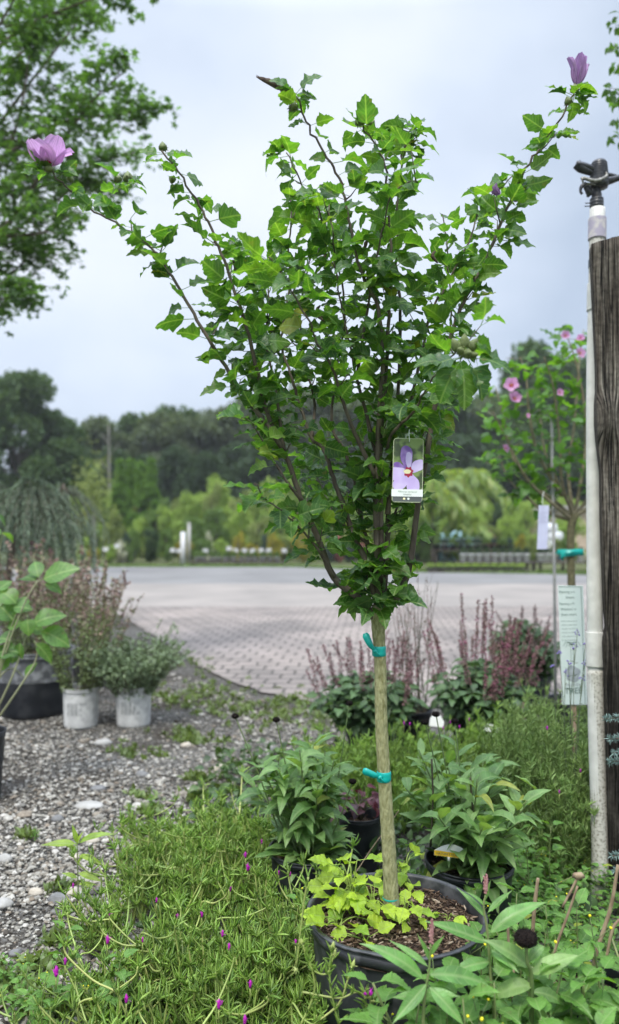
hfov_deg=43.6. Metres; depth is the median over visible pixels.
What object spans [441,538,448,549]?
potted plant
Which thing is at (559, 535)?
sack
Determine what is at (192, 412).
woodland tree
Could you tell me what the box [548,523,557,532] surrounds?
sack
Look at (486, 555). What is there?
potted plant
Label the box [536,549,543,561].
potted plant
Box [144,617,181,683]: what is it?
catmint spire
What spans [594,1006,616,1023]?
leafy weed
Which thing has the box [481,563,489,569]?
potted plant
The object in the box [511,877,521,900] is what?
leafy weed
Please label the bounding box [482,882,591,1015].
leafy weed
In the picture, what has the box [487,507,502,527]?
shrub
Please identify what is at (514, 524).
shrub
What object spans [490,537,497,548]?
potted plant
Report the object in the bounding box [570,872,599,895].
leafy weed
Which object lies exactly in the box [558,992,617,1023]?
leafy weed
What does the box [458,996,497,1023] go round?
leafy weed
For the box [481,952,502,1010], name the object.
leafy weed
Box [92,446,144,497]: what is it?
woodland tree
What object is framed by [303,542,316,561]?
shrub
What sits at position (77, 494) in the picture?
weeping conifer
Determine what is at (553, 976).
leafy weed
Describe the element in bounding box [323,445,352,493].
woodland tree
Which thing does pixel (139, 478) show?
arborvitae
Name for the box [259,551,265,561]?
potted plant
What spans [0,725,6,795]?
nursery pot
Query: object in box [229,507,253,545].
shrub
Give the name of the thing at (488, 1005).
leafy weed
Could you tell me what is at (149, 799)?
leafy weed
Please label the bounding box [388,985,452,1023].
leafy weed
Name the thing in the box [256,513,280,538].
shrub
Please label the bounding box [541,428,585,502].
woodland tree
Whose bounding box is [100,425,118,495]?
dead tree
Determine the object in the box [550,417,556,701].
support stake
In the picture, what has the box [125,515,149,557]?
shrub
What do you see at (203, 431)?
woodland tree
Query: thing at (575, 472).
woodland tree
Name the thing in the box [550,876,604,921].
leafy weed
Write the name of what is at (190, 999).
ice plant
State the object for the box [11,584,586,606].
concrete strip
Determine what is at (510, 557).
potted plant
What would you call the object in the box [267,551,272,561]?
potted plant
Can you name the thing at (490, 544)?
shrub
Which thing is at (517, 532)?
shrub
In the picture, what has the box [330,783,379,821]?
red leaved plant
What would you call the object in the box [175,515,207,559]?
shrub
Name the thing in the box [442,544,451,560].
shrub
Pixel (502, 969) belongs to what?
leafy weed
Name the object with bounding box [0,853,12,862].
stone
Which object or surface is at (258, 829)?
ice plant
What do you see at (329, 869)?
seedling
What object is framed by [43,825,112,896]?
pale weed
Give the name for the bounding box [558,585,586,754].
tree sign
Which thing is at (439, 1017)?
leafy weed
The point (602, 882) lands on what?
leafy weed
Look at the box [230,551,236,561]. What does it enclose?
potted plant
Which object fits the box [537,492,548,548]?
hanging tag
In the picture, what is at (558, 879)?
leafy weed
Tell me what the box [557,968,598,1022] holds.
leafy weed
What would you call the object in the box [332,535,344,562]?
shrub
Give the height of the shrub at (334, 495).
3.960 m
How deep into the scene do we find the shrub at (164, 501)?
40.78 m
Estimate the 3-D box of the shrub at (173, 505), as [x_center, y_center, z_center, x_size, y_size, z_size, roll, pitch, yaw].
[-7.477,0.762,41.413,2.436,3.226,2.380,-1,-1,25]
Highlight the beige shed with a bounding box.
[528,505,585,557]
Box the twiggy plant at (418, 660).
[392,558,437,730]
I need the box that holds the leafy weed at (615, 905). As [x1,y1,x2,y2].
[588,870,618,910]
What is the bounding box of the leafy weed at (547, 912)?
[528,897,581,953]
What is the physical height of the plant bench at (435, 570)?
0.070 m
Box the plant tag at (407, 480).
[391,429,423,502]
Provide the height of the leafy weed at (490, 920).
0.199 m
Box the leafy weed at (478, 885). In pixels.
[468,883,531,965]
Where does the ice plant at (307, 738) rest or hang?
on the gravel ground at (134, 631)
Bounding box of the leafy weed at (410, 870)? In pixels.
[396,838,425,875]
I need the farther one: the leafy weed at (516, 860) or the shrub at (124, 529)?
the shrub at (124, 529)
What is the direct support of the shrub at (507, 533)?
on the nursery ground at (346, 564)
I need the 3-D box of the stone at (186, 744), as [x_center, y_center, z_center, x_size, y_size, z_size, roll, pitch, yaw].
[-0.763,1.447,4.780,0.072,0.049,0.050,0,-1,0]
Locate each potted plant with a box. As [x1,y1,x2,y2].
[194,551,200,561]
[201,551,206,561]
[209,552,214,561]
[215,551,220,561]
[222,551,228,561]
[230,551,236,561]
[238,551,243,561]
[245,551,250,561]
[251,551,257,561]
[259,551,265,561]
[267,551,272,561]
[274,551,280,561]
[426,563,434,569]
[427,535,433,543]
[433,537,440,549]
[435,532,442,543]
[435,563,443,569]
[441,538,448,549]
[443,532,450,543]
[444,563,452,569]
[449,537,456,549]
[452,532,459,543]
[453,563,461,569]
[457,537,464,549]
[460,547,467,561]
[461,532,467,543]
[462,563,471,569]
[465,537,472,549]
[468,547,474,561]
[469,532,476,543]
[471,563,480,569]
[474,537,480,548]
[475,547,482,561]
[479,532,484,543]
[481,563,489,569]
[482,537,489,549]
[483,547,489,561]
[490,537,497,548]
[490,563,498,569]
[491,547,498,561]
[498,537,505,548]
[499,546,506,561]
[499,563,507,569]
[506,537,513,547]
[507,547,513,561]
[508,563,516,569]
[515,547,522,561]
[517,563,525,569]
[522,546,529,561]
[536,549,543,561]
[543,548,549,561]
[549,548,556,561]
[577,547,583,561]
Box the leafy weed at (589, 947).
[478,941,599,1018]
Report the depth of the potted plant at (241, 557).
29.20 m
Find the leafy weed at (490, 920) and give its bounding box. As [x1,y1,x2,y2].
[487,914,529,948]
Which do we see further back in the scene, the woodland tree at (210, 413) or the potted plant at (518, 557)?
the woodland tree at (210, 413)
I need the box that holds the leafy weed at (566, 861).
[548,837,586,882]
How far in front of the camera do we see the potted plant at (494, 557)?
24.89 m
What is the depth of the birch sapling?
23.95 m
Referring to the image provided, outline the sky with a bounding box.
[0,0,618,471]
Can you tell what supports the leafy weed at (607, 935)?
on the gravel ground at (134, 631)
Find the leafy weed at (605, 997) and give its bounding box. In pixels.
[512,963,618,1023]
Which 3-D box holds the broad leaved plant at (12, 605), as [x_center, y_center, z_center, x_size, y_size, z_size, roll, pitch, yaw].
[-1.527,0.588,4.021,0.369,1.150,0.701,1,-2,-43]
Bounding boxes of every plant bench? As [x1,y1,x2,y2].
[190,561,283,564]
[428,569,535,571]
[430,549,516,567]
[453,561,536,569]
[532,561,585,570]
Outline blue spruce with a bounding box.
[601,713,618,873]
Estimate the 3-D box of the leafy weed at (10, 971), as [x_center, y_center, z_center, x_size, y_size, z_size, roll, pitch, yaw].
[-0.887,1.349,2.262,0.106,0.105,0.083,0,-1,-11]
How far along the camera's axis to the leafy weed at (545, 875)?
2.77 m
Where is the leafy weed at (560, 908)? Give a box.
[538,878,574,923]
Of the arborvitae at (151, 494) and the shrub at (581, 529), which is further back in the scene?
the arborvitae at (151, 494)
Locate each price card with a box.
[103,547,107,563]
[170,548,174,563]
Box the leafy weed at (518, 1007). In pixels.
[491,955,593,1022]
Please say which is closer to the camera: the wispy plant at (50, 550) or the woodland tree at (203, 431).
the wispy plant at (50, 550)
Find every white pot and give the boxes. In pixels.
[62,683,99,729]
[116,683,150,728]
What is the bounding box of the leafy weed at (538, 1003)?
[463,996,618,1023]
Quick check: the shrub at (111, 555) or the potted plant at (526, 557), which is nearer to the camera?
the potted plant at (526, 557)
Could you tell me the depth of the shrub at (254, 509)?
41.55 m
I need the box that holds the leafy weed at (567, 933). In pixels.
[535,893,599,952]
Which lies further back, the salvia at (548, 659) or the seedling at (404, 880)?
the salvia at (548, 659)
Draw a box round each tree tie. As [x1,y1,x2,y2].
[362,768,390,782]
[363,632,385,656]
[556,549,583,561]
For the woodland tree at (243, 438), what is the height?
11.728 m
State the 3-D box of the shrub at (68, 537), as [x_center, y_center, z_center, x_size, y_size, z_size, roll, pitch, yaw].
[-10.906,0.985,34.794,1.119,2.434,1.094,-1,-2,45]
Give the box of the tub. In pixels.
[0,643,74,719]
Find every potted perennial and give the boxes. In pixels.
[231,700,361,881]
[393,711,550,911]
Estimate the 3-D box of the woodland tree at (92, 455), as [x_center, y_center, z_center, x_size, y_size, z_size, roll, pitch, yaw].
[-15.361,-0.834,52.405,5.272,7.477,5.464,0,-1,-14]
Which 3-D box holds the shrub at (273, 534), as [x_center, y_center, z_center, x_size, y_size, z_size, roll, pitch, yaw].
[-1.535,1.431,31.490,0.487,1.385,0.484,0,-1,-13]
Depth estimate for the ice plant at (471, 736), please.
3.85 m
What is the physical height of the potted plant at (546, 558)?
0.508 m
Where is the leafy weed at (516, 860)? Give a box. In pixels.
[513,835,532,893]
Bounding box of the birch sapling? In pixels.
[70,435,118,572]
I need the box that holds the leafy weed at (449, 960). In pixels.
[421,956,553,1023]
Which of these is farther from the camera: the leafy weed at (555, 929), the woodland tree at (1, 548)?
the woodland tree at (1, 548)
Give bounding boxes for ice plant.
[0,906,166,1023]
[31,897,327,1023]
[53,814,260,971]
[93,775,266,868]
[142,765,320,937]
[183,833,359,1023]
[267,723,404,807]
[310,716,474,836]
[394,700,586,785]
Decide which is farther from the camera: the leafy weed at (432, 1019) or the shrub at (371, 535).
the shrub at (371, 535)
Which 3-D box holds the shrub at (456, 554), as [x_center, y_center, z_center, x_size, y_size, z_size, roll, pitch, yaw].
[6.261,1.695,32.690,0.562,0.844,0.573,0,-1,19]
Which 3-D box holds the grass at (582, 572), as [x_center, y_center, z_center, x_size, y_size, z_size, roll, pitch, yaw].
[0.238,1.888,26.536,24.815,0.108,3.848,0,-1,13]
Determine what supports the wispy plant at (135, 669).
in the white pot at (134, 711)
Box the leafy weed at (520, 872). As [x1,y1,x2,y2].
[511,835,557,916]
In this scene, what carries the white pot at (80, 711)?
on the gravel ground at (134, 631)
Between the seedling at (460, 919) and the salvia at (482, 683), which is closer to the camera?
the seedling at (460, 919)
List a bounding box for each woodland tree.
[0,367,89,551]
[0,438,23,468]
[0,465,12,549]
[13,473,54,548]
[28,416,98,537]
[80,414,131,461]
[80,427,96,445]
[80,445,106,490]
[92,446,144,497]
[114,411,157,457]
[124,410,191,462]
[133,454,167,496]
[153,403,199,454]
[156,444,209,504]
[158,415,222,458]
[178,450,240,500]
[196,405,249,453]
[214,395,270,455]
[218,441,255,490]
[230,443,305,514]
[274,382,328,451]
[287,447,338,490]
[300,386,355,450]
[317,396,376,452]
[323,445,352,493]
[337,441,389,512]
[350,385,407,455]
[366,446,447,513]
[416,400,480,440]
[435,431,493,505]
[454,432,519,522]
[463,398,517,449]
[471,335,573,433]
[474,390,530,447]
[488,436,568,525]
[518,353,585,438]
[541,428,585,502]
[556,432,585,502]
[564,394,583,441]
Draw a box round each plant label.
[429,715,443,726]
[434,844,464,860]
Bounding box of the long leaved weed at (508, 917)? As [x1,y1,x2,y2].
[425,874,545,1018]
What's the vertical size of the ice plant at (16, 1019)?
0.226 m
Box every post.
[180,532,185,564]
[187,523,190,562]
[589,236,618,899]
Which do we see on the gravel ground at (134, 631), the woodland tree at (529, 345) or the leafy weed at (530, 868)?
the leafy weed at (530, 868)
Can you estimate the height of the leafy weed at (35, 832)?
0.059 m
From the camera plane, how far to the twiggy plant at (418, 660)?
4.85 m
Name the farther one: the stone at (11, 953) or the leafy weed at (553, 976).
the stone at (11, 953)
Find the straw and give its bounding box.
[356,810,398,871]
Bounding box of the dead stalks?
[429,759,475,856]
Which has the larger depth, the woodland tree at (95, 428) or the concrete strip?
the woodland tree at (95, 428)
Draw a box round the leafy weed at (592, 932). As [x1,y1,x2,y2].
[523,914,618,1006]
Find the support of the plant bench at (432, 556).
on the nursery ground at (346, 564)
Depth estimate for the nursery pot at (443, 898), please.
1.90 m
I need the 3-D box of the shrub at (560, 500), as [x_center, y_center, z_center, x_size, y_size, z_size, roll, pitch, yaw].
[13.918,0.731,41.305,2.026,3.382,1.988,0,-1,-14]
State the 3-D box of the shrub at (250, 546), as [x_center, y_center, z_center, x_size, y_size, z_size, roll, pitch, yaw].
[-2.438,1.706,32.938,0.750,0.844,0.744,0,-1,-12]
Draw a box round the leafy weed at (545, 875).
[526,854,569,894]
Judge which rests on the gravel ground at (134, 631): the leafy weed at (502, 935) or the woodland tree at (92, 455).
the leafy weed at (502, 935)
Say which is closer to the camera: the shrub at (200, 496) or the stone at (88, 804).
the stone at (88, 804)
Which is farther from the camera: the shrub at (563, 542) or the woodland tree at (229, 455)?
the woodland tree at (229, 455)
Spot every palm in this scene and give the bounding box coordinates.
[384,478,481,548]
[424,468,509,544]
[441,516,493,557]
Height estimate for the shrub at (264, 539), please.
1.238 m
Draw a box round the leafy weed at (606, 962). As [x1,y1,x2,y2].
[511,956,617,1023]
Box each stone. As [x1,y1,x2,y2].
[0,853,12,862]
[0,897,13,910]
[8,949,21,956]
[28,887,42,895]
[47,892,68,904]
[50,815,63,823]
[66,886,82,896]
[73,800,102,809]
[85,838,98,844]
[90,785,105,791]
[94,738,111,746]
[135,770,147,776]
[181,742,191,746]
[213,764,231,773]
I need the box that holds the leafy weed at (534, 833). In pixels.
[514,813,556,871]
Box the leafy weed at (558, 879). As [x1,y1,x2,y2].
[514,820,611,916]
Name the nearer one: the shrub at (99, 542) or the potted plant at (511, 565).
the potted plant at (511, 565)
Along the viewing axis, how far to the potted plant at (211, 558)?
29.20 m
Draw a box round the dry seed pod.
[561,872,584,907]
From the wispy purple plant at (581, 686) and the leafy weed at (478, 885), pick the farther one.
the wispy purple plant at (581, 686)
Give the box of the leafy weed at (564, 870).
[547,851,589,895]
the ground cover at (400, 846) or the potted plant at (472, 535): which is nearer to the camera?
the ground cover at (400, 846)
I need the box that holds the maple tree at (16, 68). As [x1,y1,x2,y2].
[0,0,180,336]
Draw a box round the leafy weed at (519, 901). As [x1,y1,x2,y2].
[511,880,540,936]
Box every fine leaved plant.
[454,677,588,781]
[463,699,599,885]
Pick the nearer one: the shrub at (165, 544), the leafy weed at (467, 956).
the leafy weed at (467, 956)
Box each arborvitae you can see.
[108,458,127,553]
[121,458,138,539]
[130,461,149,530]
[140,457,160,516]
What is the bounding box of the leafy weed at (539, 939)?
[513,919,551,946]
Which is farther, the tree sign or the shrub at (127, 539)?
the shrub at (127, 539)
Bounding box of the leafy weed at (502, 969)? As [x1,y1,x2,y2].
[470,960,521,1023]
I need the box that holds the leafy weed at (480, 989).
[421,980,500,1023]
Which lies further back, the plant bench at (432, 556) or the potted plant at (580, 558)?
the plant bench at (432, 556)
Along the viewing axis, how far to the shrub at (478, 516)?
36.81 m
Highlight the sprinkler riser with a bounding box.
[573,158,618,898]
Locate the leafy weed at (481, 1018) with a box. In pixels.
[466,1014,503,1023]
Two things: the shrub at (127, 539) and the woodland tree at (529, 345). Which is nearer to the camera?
the shrub at (127, 539)
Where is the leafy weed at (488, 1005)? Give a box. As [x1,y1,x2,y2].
[456,988,528,1023]
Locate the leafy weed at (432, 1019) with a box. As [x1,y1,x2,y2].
[363,954,462,1023]
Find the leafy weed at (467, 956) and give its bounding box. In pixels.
[461,940,499,1019]
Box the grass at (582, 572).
[17,563,585,574]
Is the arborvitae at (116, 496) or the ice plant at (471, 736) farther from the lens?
the arborvitae at (116, 496)
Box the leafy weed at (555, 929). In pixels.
[516,923,569,979]
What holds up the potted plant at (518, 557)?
on the plant bench at (514, 562)
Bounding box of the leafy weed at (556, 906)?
[529,882,580,932]
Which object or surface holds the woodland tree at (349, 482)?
on the ground at (30, 549)
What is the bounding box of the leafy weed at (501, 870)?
[485,868,556,944]
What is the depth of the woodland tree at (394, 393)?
61.54 m
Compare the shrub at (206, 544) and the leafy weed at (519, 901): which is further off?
the shrub at (206, 544)
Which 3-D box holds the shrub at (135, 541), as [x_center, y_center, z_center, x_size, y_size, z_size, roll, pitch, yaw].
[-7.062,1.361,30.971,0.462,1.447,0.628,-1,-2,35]
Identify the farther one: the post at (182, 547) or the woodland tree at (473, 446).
the woodland tree at (473, 446)
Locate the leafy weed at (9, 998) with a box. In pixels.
[0,957,36,1018]
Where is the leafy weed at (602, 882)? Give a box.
[592,864,613,898]
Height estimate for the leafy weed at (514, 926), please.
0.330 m
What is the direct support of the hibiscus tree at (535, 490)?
in the nursery pot at (551, 696)
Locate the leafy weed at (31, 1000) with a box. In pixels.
[2,920,88,1023]
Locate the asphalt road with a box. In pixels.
[1,567,586,583]
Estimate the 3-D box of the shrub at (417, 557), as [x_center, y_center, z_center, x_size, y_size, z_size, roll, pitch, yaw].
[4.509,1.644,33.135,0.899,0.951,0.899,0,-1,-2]
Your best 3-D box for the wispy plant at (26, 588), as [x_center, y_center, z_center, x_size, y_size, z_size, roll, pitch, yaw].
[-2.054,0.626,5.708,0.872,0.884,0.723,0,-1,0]
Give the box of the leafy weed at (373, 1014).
[338,971,455,1023]
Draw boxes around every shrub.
[54,508,77,556]
[66,496,80,520]
[76,536,89,561]
[84,483,102,548]
[86,546,99,560]
[91,522,106,556]
[99,498,117,553]
[101,508,123,556]
[105,488,117,512]
[106,545,116,562]
[112,540,128,562]
[115,524,126,551]
[122,532,136,561]
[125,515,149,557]
[125,529,140,562]
[139,506,173,553]
[141,546,145,557]
[143,528,159,561]
[148,533,162,560]
[156,504,177,557]
[158,494,170,523]
[159,527,172,562]
[165,506,182,555]
[169,498,186,521]
[171,520,187,557]
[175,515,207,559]
[175,538,194,559]
[179,490,202,532]
[186,532,196,561]
[189,491,204,551]
[191,538,214,560]
[201,473,233,537]
[202,479,221,541]
[203,505,230,552]
[205,531,213,560]
[212,538,228,560]
[217,505,238,537]
[222,522,237,547]
[225,543,231,560]
[228,489,254,550]
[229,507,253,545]
[231,530,246,560]
[245,542,259,560]
[246,515,270,559]
[249,476,276,521]
[250,505,259,518]
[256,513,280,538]
[259,533,270,560]
[264,479,301,547]
[266,532,276,560]
[267,536,285,560]
[270,520,288,548]
[278,533,292,561]
[286,517,308,536]
[292,532,307,562]
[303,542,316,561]
[321,530,326,560]
[325,535,335,562]
[327,489,348,537]
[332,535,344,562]
[343,547,356,562]
[349,512,360,542]
[366,511,384,520]
[366,527,373,543]
[390,513,411,540]
[409,515,425,552]
[414,542,421,560]
[416,535,431,562]
[425,507,446,532]
[426,519,440,535]
[429,538,439,559]
[433,517,450,532]
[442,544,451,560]
[452,544,459,560]
[466,509,485,523]
[473,535,485,557]
[474,503,493,525]
[480,520,501,544]
[484,530,496,557]
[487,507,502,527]
[496,514,514,544]
[502,499,531,535]
[502,527,519,557]
[512,497,543,517]
[512,513,529,533]
[512,528,526,545]
[515,533,526,549]
[516,502,537,534]
[522,533,536,560]
[526,536,535,560]
[541,499,550,505]
[548,537,561,560]
[555,518,566,558]
[557,495,581,504]
[557,517,585,559]
[559,538,566,548]
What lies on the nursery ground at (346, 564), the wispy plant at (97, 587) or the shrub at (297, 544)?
the shrub at (297, 544)
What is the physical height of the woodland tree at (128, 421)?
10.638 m
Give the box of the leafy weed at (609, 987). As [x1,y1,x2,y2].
[597,955,618,992]
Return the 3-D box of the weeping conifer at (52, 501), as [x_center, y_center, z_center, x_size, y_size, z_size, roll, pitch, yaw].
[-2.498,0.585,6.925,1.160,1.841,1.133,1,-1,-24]
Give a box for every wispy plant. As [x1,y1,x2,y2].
[0,537,93,653]
[0,541,89,643]
[20,558,143,698]
[52,545,132,659]
[71,632,194,701]
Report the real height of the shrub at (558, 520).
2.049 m
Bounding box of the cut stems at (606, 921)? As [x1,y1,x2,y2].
[507,864,618,1000]
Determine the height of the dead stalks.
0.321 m
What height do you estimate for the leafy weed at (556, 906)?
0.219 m
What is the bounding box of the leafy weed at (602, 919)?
[593,910,618,986]
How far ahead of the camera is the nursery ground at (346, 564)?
30.47 m
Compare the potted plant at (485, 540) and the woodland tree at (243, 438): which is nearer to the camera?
the potted plant at (485, 540)
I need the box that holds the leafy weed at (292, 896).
[252,888,309,942]
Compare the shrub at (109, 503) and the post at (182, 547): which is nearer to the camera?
the post at (182, 547)
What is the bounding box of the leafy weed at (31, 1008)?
[13,972,70,1023]
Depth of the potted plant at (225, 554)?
29.21 m
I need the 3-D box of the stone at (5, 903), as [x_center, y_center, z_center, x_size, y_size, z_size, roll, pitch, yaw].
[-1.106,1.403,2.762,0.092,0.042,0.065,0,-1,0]
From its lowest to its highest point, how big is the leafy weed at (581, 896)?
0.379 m
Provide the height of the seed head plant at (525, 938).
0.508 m
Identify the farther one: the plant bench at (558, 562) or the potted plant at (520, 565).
the plant bench at (558, 562)
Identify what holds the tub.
on the gravel ground at (134, 631)
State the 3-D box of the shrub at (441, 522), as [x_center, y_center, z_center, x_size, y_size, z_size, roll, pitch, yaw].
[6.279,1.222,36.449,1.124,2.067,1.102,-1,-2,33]
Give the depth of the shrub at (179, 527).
36.72 m
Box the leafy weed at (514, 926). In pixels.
[481,924,538,1017]
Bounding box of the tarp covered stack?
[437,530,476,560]
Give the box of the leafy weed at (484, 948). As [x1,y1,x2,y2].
[483,905,517,980]
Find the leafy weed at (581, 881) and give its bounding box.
[565,871,589,893]
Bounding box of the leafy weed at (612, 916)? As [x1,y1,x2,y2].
[591,890,617,929]
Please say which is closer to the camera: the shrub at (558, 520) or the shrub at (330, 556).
the shrub at (330, 556)
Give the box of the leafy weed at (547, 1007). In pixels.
[541,999,561,1023]
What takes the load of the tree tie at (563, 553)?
attached to the hibiscus tree at (535, 490)
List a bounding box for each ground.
[0,549,47,551]
[0,552,585,574]
[0,607,618,1023]
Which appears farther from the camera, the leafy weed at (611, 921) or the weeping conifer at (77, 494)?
the weeping conifer at (77, 494)
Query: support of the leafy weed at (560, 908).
on the gravel ground at (134, 631)
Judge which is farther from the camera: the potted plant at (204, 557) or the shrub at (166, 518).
the shrub at (166, 518)
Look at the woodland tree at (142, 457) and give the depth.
53.51 m
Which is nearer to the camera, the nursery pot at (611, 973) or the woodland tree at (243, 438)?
the nursery pot at (611, 973)
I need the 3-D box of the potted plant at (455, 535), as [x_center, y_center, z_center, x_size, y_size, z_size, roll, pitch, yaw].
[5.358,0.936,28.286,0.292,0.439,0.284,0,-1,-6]
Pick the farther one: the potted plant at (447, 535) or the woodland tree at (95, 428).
the woodland tree at (95, 428)
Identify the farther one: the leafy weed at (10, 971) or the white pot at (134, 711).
the white pot at (134, 711)
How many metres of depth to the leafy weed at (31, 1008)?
2.03 m
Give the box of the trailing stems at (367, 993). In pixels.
[289,865,379,1023]
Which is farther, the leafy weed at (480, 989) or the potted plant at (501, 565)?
the potted plant at (501, 565)
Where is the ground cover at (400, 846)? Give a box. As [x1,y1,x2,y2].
[93,735,618,1023]
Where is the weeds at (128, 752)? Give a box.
[0,655,332,1023]
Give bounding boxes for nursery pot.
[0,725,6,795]
[72,655,104,688]
[269,839,350,927]
[306,872,487,1023]
[338,806,379,872]
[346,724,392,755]
[394,706,432,746]
[424,847,515,951]
[453,725,498,743]
[505,673,552,713]
[535,959,618,1023]
[544,693,587,737]
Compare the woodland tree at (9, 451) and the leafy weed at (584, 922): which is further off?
the woodland tree at (9, 451)
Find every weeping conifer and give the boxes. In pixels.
[0,476,96,644]
[0,481,22,547]
[15,482,110,588]
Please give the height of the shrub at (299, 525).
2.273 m
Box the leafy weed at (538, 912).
[523,881,551,923]
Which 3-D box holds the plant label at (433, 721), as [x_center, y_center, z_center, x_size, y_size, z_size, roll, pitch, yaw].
[0.655,1.078,3.987,0.079,0.067,0.013,0,-1,-6]
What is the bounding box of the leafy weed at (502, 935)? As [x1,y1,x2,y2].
[479,929,515,1015]
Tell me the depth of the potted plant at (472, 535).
28.23 m
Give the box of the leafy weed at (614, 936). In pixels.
[594,923,618,964]
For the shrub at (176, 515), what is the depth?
38.85 m
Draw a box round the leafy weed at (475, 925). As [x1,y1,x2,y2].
[469,921,523,1019]
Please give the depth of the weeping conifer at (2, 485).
10.12 m
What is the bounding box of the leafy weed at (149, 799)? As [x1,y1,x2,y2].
[147,789,157,804]
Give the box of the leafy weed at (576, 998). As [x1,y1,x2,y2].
[499,948,592,1023]
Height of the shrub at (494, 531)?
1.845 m
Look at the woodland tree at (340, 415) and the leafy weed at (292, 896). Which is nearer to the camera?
the leafy weed at (292, 896)
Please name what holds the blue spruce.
on the gravel ground at (134, 631)
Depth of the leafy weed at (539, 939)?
2.35 m
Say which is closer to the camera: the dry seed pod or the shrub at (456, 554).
the dry seed pod
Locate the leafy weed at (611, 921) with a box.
[592,901,618,944]
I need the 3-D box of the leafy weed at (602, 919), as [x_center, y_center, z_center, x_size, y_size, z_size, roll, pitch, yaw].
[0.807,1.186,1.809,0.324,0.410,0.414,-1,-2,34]
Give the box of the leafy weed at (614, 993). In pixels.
[587,974,618,1003]
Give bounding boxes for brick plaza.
[101,606,603,705]
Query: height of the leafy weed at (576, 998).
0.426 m
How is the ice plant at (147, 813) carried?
on the gravel ground at (134, 631)
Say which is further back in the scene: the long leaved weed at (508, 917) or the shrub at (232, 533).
the shrub at (232, 533)
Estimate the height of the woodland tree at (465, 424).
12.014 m
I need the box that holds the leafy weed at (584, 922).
[572,905,598,936]
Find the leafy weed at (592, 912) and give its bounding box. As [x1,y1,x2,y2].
[548,900,599,944]
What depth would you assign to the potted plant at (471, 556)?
24.88 m
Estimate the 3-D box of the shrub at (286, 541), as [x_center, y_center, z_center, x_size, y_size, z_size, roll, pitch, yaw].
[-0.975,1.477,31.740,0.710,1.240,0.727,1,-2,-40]
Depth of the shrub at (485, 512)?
41.53 m
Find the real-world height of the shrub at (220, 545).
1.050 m
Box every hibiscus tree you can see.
[20,52,597,907]
[473,324,586,585]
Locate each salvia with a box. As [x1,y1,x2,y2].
[305,629,428,738]
[422,593,550,738]
[485,604,560,686]
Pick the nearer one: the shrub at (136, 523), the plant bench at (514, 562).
the plant bench at (514, 562)
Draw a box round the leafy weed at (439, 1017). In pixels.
[382,973,466,1023]
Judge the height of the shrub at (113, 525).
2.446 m
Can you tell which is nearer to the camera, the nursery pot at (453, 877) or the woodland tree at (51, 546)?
the nursery pot at (453, 877)
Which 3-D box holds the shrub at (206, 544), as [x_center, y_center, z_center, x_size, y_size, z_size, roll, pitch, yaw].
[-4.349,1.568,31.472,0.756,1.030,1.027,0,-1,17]
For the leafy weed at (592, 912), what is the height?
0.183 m
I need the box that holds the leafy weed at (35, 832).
[28,827,39,840]
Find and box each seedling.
[300,889,383,934]
[305,852,383,922]
[330,920,395,951]
[334,875,409,922]
[374,843,424,903]
[379,889,434,932]
[433,911,467,923]
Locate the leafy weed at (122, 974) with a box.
[75,948,162,1023]
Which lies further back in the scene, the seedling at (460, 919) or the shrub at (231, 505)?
the shrub at (231, 505)
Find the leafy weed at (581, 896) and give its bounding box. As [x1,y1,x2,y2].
[545,887,604,984]
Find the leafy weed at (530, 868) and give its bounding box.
[518,846,550,881]
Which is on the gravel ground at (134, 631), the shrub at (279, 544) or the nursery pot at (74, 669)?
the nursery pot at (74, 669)
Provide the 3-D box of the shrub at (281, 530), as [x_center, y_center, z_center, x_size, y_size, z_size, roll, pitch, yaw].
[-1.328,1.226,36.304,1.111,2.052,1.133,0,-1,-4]
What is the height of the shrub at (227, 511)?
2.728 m
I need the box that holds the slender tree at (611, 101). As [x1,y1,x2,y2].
[601,11,618,148]
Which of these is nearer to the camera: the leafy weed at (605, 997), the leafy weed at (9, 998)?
the leafy weed at (605, 997)
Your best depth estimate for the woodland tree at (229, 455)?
53.24 m
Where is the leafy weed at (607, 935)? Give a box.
[603,929,618,953]
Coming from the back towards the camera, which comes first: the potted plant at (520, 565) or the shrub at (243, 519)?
the shrub at (243, 519)
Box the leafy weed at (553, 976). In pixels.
[496,940,581,1017]
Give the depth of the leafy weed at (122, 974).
2.00 m
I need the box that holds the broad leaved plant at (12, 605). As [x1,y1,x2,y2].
[0,514,79,716]
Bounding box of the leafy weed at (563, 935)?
[541,924,578,948]
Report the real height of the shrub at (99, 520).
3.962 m
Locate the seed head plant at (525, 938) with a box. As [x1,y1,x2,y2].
[483,925,577,1023]
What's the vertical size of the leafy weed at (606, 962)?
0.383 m
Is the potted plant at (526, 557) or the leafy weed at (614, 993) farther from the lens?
the potted plant at (526, 557)
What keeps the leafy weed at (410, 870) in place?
on the gravel ground at (134, 631)
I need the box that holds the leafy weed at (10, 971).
[0,952,22,981]
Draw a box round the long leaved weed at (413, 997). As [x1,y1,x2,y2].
[360,919,488,1023]
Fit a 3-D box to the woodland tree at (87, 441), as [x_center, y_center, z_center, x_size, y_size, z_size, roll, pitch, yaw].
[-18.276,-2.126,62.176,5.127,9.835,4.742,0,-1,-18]
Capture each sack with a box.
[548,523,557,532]
[548,531,562,540]
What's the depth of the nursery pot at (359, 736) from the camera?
4.42 m
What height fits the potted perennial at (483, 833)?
0.585 m

